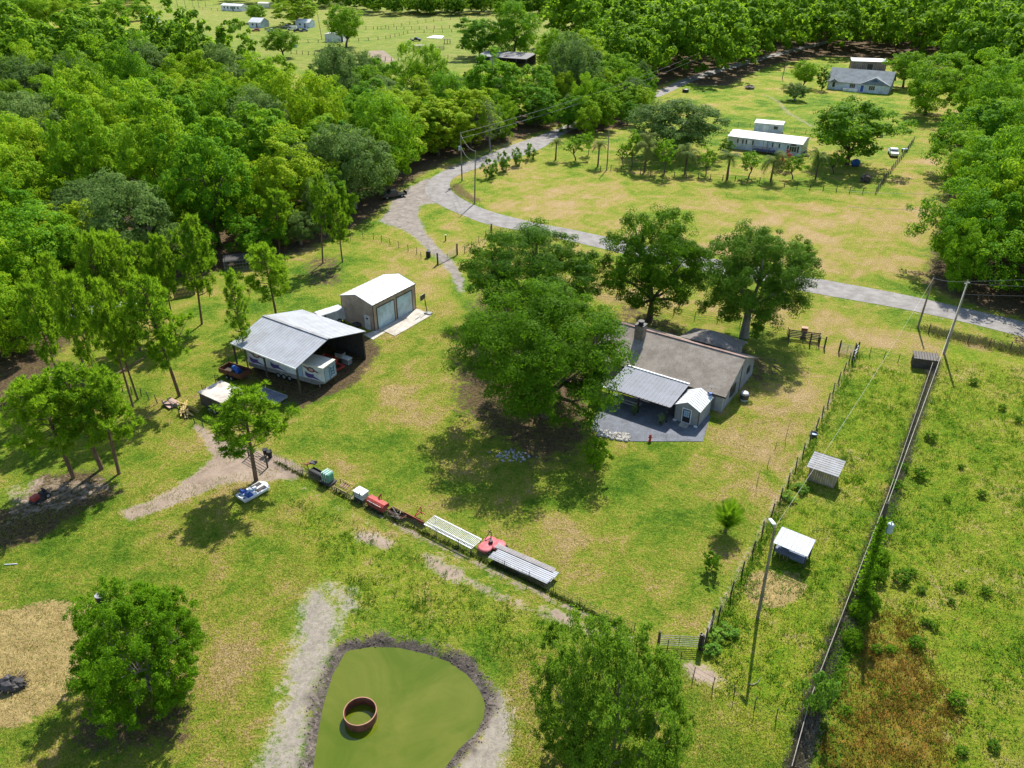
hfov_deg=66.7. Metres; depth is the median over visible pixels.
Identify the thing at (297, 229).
woodland tree
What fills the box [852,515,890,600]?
climbing vine
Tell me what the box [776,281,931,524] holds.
power line
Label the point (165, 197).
woodland tree
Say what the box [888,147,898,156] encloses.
pickup truck
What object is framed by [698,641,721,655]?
weed bush
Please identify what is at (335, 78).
woodland tree
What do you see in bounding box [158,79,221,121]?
woodland tree
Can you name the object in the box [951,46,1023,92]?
woodland tree
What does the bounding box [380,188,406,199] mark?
dark vehicle
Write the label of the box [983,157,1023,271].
woodland tree
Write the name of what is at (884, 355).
verge fence
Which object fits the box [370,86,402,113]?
grey tree
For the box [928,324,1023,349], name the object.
roadside fence
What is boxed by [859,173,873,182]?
burn barrel
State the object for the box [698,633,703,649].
corner post
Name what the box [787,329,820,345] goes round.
slatted pen
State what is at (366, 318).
side door
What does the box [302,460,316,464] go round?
cultivator
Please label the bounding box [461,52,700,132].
power line
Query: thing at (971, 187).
woodland tree
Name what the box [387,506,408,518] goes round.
rusty harrow
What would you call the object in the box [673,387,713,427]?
garden shed
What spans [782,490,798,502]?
weed bush
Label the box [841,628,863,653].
fence bush
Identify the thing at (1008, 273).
woodland tree
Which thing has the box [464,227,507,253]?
junction fence
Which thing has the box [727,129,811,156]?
mobile home
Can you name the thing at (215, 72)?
woodland tree
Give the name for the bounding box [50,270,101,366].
pine tree
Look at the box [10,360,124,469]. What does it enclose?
pine tree
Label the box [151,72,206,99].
woodland tree
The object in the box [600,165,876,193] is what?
home fence
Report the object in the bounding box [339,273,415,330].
steel garage
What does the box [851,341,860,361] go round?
metal gate
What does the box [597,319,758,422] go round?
farmhouse
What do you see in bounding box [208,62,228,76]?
woodland tree
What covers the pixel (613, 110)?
woodland tree
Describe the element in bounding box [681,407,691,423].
door
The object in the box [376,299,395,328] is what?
roll door
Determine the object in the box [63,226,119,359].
pine tree
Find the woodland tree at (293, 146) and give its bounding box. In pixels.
[277,136,327,203]
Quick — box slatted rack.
[424,515,481,554]
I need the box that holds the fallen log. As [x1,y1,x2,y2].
[110,356,146,376]
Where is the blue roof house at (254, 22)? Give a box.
[248,17,268,27]
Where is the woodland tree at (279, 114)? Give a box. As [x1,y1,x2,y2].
[235,108,292,155]
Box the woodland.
[0,0,1023,80]
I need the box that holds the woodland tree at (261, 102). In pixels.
[224,83,297,153]
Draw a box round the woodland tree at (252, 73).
[224,54,297,92]
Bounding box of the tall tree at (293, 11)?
[270,0,319,25]
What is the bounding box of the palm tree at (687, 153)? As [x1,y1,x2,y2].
[675,143,699,173]
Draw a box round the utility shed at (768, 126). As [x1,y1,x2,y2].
[754,119,784,133]
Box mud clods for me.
[299,634,499,767]
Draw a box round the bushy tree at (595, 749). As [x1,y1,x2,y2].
[528,603,698,767]
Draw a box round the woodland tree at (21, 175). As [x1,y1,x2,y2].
[0,110,44,226]
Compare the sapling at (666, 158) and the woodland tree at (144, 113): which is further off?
the woodland tree at (144, 113)
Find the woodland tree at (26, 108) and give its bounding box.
[0,90,74,150]
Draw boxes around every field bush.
[841,704,853,713]
[870,644,884,653]
[884,644,896,652]
[885,478,907,490]
[891,566,912,584]
[898,462,909,470]
[906,567,919,576]
[908,634,927,648]
[910,466,933,479]
[914,585,927,593]
[918,616,931,625]
[924,429,938,440]
[929,619,940,629]
[943,494,951,501]
[946,689,969,706]
[947,597,956,605]
[954,580,964,589]
[954,744,969,756]
[966,376,980,384]
[975,488,989,497]
[978,585,996,595]
[986,738,1000,751]
[998,403,1006,410]
[1013,416,1023,422]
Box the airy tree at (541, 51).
[532,28,580,65]
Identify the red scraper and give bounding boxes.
[404,507,424,524]
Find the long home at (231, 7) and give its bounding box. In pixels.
[221,3,247,10]
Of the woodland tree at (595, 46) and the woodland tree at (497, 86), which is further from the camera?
the woodland tree at (595, 46)
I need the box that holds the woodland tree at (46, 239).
[0,202,92,296]
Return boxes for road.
[425,41,1023,336]
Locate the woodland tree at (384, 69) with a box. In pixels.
[368,58,408,83]
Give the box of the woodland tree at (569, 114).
[545,95,589,131]
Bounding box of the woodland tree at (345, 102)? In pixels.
[293,84,353,126]
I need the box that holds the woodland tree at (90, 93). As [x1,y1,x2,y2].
[33,66,139,138]
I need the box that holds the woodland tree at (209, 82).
[205,77,242,93]
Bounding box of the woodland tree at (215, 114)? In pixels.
[206,111,246,154]
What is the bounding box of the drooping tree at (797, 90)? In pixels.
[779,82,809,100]
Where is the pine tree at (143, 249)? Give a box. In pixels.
[120,239,171,312]
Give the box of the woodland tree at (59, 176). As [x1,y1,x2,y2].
[50,159,73,188]
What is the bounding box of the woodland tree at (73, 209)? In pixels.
[27,199,105,268]
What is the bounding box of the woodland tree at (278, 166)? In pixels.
[226,122,338,233]
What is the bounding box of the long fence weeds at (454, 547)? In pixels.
[273,461,632,631]
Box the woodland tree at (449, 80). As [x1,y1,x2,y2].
[420,70,477,131]
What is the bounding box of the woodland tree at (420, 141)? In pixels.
[376,113,430,158]
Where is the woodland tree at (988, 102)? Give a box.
[967,96,1022,131]
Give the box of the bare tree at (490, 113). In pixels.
[472,97,507,151]
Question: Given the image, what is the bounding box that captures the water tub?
[810,431,817,437]
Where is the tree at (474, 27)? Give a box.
[453,17,506,53]
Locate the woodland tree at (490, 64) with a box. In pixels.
[474,59,511,101]
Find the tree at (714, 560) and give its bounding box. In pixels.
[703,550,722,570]
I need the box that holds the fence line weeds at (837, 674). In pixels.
[810,491,909,720]
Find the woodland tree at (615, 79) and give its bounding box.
[597,72,623,103]
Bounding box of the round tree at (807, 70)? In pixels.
[791,60,820,85]
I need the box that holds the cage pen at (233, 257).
[223,253,267,271]
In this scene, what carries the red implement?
on the ground at (854, 238)
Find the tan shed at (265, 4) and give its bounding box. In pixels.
[258,2,272,7]
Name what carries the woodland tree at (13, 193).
on the ground at (854, 238)
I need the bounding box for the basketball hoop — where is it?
[419,293,432,314]
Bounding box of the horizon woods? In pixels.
[7,0,552,12]
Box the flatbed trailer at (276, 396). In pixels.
[258,386,287,404]
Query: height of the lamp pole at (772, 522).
10.424 m
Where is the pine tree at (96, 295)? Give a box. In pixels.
[75,276,134,407]
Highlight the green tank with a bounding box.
[320,468,336,486]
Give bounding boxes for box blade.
[309,467,321,478]
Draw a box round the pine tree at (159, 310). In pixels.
[120,272,195,396]
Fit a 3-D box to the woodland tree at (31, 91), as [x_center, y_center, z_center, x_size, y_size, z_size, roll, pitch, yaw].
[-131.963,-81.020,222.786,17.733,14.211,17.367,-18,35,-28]
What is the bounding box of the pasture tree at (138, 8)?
[127,0,154,20]
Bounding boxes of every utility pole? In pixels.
[458,132,462,180]
[474,150,475,203]
[606,132,609,169]
[863,501,893,590]
[917,277,933,327]
[943,280,969,354]
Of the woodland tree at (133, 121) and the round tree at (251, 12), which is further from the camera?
the round tree at (251, 12)
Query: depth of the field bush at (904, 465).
82.50 m
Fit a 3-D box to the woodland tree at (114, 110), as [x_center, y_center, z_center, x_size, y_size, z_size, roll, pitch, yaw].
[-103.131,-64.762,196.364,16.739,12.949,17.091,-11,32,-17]
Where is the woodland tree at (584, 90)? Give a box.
[570,71,599,123]
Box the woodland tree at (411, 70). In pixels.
[389,39,449,92]
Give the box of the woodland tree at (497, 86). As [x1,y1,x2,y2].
[489,77,517,105]
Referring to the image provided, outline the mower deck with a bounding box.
[478,530,507,554]
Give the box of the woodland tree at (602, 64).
[576,60,614,84]
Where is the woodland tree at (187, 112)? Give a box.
[116,72,214,176]
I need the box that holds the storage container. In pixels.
[197,380,247,414]
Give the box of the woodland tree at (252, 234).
[224,212,291,252]
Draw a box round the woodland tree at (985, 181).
[956,168,1014,238]
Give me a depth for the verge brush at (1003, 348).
108.33 m
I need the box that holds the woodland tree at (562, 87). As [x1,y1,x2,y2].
[540,71,576,107]
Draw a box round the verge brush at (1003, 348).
[908,323,1023,355]
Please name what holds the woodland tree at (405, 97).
on the ground at (854, 238)
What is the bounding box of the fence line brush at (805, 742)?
[782,359,942,767]
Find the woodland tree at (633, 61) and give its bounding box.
[602,50,641,73]
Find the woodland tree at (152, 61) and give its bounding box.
[117,37,170,80]
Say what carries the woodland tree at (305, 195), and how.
on the ground at (854, 238)
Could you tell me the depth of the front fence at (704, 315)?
114.06 m
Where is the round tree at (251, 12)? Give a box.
[244,3,266,17]
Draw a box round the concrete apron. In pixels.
[364,309,430,339]
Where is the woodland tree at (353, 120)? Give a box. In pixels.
[339,100,374,128]
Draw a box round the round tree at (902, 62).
[882,51,927,87]
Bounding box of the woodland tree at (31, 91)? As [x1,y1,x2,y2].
[16,73,61,104]
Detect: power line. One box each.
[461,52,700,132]
[464,54,706,137]
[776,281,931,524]
[888,281,967,500]
[891,290,964,493]
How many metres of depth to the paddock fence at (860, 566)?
68.05 m
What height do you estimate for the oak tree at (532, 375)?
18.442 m
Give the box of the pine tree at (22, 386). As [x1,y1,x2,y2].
[0,370,86,478]
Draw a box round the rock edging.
[596,429,630,441]
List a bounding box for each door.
[364,315,370,329]
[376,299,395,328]
[396,290,412,318]
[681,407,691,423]
[762,125,769,131]
[763,141,767,148]
[866,64,873,69]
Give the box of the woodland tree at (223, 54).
[201,42,244,77]
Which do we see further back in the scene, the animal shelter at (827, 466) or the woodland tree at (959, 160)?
the woodland tree at (959, 160)
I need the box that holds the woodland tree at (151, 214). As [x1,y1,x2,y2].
[75,166,187,269]
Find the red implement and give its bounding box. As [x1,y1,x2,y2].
[321,353,344,370]
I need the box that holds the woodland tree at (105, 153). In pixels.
[37,75,118,203]
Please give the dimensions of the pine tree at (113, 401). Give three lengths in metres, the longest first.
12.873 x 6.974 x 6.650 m
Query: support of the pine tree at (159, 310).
on the ground at (854, 238)
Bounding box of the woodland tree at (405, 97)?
[372,86,432,141]
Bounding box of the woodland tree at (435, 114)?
[403,94,479,155]
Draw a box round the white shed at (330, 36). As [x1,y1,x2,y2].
[324,32,345,41]
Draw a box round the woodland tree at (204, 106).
[190,76,238,138]
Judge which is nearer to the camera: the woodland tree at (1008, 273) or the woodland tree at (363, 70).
the woodland tree at (1008, 273)
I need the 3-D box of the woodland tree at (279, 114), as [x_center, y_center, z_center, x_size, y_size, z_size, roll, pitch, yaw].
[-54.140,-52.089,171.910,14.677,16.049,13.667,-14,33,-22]
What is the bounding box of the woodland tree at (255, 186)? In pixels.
[249,172,265,209]
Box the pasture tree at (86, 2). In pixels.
[64,0,93,7]
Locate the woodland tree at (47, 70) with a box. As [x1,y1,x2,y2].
[40,49,101,89]
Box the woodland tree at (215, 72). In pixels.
[208,67,227,87]
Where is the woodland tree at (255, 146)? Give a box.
[217,101,301,199]
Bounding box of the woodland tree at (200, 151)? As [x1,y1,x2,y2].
[153,116,262,246]
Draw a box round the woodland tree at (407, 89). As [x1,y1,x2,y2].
[406,86,427,95]
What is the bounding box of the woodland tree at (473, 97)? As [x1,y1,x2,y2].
[437,86,504,145]
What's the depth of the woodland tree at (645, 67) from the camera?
270.30 m
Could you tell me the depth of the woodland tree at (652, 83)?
254.73 m
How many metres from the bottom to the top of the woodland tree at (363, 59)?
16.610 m
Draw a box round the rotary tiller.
[366,493,389,512]
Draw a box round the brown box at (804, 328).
[801,326,807,337]
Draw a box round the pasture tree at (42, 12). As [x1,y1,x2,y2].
[17,0,54,24]
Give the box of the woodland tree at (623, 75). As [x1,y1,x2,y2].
[613,59,643,85]
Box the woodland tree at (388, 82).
[355,75,408,90]
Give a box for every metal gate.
[437,249,456,264]
[657,631,701,646]
[700,609,715,650]
[809,333,827,347]
[838,340,857,356]
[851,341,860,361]
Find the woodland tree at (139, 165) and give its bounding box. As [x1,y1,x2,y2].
[109,76,200,223]
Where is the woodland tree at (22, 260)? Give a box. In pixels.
[0,236,43,338]
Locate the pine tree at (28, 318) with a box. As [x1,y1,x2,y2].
[14,280,64,389]
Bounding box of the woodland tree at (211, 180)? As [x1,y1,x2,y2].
[157,148,219,191]
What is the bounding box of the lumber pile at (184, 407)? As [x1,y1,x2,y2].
[177,400,198,417]
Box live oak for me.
[622,97,731,154]
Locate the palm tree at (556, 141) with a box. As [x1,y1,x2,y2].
[548,138,564,159]
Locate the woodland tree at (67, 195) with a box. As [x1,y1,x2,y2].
[42,178,129,229]
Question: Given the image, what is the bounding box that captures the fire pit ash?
[488,448,536,462]
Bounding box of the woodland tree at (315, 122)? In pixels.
[293,113,368,190]
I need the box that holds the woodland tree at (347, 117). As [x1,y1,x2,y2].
[344,110,368,124]
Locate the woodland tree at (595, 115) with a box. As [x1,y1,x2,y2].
[573,95,601,135]
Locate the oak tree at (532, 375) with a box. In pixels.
[440,275,641,431]
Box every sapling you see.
[563,133,590,160]
[583,132,594,154]
[616,141,634,165]
[627,129,641,167]
[653,137,678,174]
[700,146,717,175]
[741,150,763,176]
[783,154,809,178]
[824,148,850,173]
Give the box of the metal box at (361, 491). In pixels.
[352,486,368,501]
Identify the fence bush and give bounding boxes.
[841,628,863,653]
[847,599,872,624]
[860,590,882,612]
[865,566,889,583]
[868,549,891,567]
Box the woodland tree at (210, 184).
[200,175,253,217]
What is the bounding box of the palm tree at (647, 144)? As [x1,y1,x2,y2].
[633,132,659,171]
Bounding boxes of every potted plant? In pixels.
[631,403,637,415]
[658,412,667,424]
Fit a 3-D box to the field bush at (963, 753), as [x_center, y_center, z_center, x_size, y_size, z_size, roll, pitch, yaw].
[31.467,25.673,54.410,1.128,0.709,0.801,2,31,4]
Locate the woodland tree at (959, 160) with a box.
[946,129,985,195]
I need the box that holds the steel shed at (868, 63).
[849,57,885,70]
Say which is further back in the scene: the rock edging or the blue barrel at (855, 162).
the blue barrel at (855, 162)
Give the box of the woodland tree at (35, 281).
[19,270,66,321]
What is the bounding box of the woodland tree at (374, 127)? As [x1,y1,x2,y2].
[357,122,398,195]
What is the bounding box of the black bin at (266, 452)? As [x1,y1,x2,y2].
[262,448,271,458]
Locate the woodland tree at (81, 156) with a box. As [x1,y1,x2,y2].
[68,123,95,177]
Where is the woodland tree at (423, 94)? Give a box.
[403,74,434,100]
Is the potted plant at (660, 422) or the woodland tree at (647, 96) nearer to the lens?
the potted plant at (660, 422)
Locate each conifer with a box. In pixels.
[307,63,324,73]
[816,64,831,89]
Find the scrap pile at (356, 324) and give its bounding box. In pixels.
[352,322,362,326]
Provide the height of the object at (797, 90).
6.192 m
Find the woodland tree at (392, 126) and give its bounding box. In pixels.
[351,90,426,177]
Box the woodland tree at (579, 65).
[543,31,606,88]
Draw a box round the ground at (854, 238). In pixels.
[0,0,1023,767]
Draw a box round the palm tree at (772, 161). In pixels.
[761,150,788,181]
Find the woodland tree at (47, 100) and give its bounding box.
[4,90,55,114]
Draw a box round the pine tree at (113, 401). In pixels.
[64,362,146,474]
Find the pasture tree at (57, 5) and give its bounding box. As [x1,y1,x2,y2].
[45,0,88,25]
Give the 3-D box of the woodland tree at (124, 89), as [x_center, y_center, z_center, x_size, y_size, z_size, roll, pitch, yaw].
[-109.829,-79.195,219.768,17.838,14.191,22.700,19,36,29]
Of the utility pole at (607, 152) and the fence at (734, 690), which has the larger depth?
the utility pole at (607, 152)
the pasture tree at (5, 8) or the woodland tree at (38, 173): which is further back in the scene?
the pasture tree at (5, 8)
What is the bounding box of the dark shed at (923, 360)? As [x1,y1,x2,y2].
[910,351,938,369]
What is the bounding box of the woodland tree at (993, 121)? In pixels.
[920,99,1023,169]
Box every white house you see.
[295,19,314,27]
[827,67,895,93]
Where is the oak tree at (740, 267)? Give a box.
[681,216,825,338]
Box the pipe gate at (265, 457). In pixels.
[246,446,268,467]
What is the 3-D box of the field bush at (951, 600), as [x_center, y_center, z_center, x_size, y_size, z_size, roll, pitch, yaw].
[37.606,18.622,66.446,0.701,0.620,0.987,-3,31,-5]
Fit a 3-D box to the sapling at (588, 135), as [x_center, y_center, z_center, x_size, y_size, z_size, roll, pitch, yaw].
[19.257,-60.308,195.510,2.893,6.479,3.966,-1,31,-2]
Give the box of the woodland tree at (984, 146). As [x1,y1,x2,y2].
[955,133,1023,195]
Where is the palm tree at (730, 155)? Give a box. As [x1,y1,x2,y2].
[716,149,742,179]
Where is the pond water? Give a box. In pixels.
[313,647,484,767]
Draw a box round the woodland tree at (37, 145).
[0,116,69,194]
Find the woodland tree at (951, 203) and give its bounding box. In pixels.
[938,194,962,230]
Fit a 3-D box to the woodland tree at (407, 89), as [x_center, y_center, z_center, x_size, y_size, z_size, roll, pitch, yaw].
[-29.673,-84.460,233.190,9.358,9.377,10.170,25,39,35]
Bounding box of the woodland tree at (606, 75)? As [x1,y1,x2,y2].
[592,68,615,86]
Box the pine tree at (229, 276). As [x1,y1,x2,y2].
[219,268,251,367]
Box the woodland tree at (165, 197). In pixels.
[138,175,175,241]
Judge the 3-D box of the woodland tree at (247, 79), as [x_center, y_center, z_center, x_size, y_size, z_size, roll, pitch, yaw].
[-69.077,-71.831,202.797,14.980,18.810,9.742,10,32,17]
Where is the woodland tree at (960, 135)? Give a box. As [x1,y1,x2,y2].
[930,130,1020,180]
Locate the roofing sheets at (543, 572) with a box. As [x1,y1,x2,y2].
[489,544,558,585]
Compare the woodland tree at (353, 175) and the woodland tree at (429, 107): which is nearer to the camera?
the woodland tree at (353, 175)
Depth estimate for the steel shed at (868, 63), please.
310.33 m
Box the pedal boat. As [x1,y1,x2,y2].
[236,481,268,502]
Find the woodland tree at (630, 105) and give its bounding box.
[616,100,639,124]
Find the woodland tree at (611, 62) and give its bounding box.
[602,52,635,78]
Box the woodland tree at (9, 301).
[0,271,53,358]
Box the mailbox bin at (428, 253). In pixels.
[426,249,430,257]
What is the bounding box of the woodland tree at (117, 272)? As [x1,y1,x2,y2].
[92,268,124,291]
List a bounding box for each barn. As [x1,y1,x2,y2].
[230,310,365,396]
[477,51,535,65]
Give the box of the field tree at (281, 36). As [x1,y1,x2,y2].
[258,28,300,55]
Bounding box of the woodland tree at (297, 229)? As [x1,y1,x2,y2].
[284,210,320,244]
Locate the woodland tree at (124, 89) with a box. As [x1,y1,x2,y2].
[100,77,151,106]
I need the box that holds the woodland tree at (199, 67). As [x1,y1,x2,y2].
[154,49,218,89]
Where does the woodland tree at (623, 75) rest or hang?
on the ground at (854, 238)
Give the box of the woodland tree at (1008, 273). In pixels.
[974,220,1023,290]
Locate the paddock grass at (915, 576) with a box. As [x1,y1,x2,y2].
[707,359,1023,767]
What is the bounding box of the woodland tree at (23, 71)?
[0,53,48,106]
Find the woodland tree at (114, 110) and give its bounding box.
[95,100,126,122]
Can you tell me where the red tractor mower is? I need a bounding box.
[29,488,50,504]
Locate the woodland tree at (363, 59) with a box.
[343,48,384,78]
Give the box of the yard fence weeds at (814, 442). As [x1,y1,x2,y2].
[709,352,864,642]
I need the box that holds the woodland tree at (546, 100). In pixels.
[508,84,559,126]
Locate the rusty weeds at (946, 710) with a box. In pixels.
[813,601,973,767]
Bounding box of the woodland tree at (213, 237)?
[170,221,216,266]
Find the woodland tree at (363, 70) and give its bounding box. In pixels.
[336,65,383,85]
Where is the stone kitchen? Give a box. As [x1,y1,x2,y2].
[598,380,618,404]
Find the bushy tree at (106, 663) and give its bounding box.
[60,575,209,740]
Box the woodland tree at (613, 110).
[588,90,622,129]
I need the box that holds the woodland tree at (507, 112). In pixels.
[488,88,518,139]
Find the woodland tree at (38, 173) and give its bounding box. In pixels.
[0,154,63,204]
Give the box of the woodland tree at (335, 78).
[309,74,348,118]
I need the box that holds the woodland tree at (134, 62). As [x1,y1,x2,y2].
[97,30,159,85]
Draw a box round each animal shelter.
[772,527,815,568]
[807,451,845,487]
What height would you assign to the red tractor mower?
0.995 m
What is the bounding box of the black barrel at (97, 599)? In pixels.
[94,592,105,605]
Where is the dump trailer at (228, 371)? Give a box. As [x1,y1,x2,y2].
[218,358,254,380]
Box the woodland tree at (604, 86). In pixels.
[583,77,616,111]
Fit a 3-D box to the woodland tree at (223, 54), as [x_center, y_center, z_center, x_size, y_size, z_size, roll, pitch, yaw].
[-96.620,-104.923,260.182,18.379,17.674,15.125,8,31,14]
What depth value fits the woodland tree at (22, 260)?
109.91 m
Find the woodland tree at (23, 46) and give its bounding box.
[0,39,52,88]
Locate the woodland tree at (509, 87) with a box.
[463,45,521,132]
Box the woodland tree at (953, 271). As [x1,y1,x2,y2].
[936,217,997,292]
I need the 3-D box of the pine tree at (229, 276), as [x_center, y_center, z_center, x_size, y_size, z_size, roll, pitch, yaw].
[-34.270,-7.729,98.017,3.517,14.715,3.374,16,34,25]
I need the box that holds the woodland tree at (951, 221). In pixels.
[903,177,1023,277]
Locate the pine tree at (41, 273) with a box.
[19,250,85,366]
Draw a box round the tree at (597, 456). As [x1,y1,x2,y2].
[579,436,613,472]
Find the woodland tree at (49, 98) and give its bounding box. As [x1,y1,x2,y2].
[40,91,74,123]
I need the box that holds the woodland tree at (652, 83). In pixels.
[640,70,658,95]
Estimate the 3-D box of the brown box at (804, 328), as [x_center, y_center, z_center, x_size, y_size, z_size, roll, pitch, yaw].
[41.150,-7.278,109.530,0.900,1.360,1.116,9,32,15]
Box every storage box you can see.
[334,349,345,358]
[341,355,351,364]
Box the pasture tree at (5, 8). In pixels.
[0,0,32,27]
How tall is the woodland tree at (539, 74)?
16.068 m
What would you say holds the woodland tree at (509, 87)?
on the ground at (854, 238)
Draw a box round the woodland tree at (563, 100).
[559,93,570,112]
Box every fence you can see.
[121,384,203,427]
[270,450,635,633]
[287,29,451,42]
[293,50,447,60]
[350,232,420,255]
[358,25,466,28]
[377,14,486,28]
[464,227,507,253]
[597,290,788,334]
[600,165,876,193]
[666,640,800,730]
[705,343,856,641]
[791,351,936,767]
[856,347,913,367]
[875,136,914,193]
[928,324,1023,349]
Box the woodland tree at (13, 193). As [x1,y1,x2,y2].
[0,176,50,261]
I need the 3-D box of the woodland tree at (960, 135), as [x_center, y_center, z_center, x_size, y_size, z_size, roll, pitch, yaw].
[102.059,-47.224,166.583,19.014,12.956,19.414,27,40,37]
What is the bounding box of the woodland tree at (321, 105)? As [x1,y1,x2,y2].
[272,68,350,133]
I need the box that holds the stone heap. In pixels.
[744,85,754,89]
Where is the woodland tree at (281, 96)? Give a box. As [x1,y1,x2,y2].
[234,50,295,121]
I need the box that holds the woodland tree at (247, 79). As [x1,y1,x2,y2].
[218,71,263,103]
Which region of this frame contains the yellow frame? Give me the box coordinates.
[334,478,354,495]
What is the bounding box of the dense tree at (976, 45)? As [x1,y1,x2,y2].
[931,21,1023,76]
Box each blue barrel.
[231,365,240,373]
[851,159,860,166]
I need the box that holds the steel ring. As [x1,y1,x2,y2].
[343,697,376,731]
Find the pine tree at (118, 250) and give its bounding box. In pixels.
[87,228,149,350]
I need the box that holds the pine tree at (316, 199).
[308,172,336,262]
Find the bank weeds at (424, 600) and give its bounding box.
[281,497,595,666]
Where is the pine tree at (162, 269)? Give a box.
[146,232,183,334]
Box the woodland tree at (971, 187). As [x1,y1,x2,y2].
[952,168,998,207]
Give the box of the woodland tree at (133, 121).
[79,118,163,184]
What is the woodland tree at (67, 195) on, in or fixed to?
on the ground at (854, 238)
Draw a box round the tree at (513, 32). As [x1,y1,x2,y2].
[489,0,543,52]
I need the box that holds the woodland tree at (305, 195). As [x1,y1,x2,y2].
[300,173,340,235]
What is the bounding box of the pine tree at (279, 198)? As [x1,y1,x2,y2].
[259,187,298,251]
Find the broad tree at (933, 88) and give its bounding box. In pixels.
[906,51,967,115]
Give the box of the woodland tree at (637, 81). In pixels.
[623,76,650,97]
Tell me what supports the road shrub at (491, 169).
on the ground at (854, 238)
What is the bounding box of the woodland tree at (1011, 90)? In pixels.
[967,60,1023,127]
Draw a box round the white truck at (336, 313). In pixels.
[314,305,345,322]
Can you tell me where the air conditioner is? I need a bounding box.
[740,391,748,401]
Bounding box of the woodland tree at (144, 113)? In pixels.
[129,105,152,118]
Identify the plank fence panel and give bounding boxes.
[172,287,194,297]
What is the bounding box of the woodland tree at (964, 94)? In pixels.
[942,57,1023,129]
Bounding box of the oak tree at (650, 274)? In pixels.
[593,202,710,320]
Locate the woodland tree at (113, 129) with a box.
[107,119,155,164]
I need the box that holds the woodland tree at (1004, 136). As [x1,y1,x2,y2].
[956,124,1023,239]
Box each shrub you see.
[479,158,497,177]
[497,150,510,171]
[511,147,523,165]
[524,143,538,159]
[709,497,747,532]
[718,136,737,154]
[775,149,792,170]
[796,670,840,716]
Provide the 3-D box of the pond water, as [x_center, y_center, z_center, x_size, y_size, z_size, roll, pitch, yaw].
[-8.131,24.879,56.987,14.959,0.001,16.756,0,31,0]
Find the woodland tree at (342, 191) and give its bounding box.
[325,167,358,225]
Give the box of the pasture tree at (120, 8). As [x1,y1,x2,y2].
[93,0,132,23]
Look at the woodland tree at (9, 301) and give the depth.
102.62 m
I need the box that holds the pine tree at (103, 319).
[88,301,138,399]
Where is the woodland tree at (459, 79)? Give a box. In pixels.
[417,75,471,96]
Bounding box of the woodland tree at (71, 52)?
[46,34,127,125]
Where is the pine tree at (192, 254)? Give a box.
[166,211,217,324]
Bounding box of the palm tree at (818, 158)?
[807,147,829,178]
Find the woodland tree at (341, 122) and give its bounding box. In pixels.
[302,114,346,166]
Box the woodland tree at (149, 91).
[113,80,180,119]
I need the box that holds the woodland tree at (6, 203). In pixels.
[0,196,12,248]
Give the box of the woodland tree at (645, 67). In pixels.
[635,60,651,80]
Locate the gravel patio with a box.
[592,397,709,441]
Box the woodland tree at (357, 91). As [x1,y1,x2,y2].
[336,78,387,113]
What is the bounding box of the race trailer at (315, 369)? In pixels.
[246,351,336,386]
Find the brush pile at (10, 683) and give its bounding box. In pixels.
[0,670,30,696]
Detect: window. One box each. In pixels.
[729,382,735,397]
[789,146,796,152]
[868,85,875,90]
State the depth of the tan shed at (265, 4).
552.46 m
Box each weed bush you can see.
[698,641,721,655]
[707,626,728,641]
[719,621,740,638]
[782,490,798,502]
[791,482,808,493]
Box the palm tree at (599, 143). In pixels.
[591,140,607,166]
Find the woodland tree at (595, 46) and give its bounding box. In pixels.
[565,28,608,65]
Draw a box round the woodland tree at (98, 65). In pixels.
[92,57,125,83]
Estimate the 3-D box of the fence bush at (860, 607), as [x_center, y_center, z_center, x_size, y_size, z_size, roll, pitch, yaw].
[28.952,18.962,64.883,1.770,1.604,2.143,-2,31,-4]
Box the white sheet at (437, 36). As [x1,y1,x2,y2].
[427,35,443,38]
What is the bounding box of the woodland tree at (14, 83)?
[0,79,19,101]
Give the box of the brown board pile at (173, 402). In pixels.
[161,397,178,407]
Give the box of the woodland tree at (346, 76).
[310,39,361,98]
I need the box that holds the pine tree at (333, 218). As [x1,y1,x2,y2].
[323,192,352,261]
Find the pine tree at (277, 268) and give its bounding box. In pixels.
[235,241,291,313]
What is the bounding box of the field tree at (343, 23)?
[323,4,365,47]
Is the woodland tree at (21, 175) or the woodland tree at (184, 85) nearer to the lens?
the woodland tree at (21, 175)
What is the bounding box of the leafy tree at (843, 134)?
[809,94,917,164]
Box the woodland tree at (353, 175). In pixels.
[305,121,399,208]
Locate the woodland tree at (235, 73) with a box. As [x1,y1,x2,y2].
[208,63,257,84]
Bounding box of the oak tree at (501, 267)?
[457,216,610,330]
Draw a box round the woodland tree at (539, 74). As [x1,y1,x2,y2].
[503,64,562,117]
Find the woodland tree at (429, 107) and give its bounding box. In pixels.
[426,99,443,141]
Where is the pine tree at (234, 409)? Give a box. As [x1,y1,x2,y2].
[202,379,301,481]
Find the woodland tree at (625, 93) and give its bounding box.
[614,82,641,117]
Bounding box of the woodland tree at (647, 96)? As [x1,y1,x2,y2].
[626,83,658,107]
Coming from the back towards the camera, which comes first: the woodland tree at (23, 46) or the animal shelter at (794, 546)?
the woodland tree at (23, 46)
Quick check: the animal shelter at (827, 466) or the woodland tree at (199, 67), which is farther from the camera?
the woodland tree at (199, 67)
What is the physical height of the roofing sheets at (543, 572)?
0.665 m

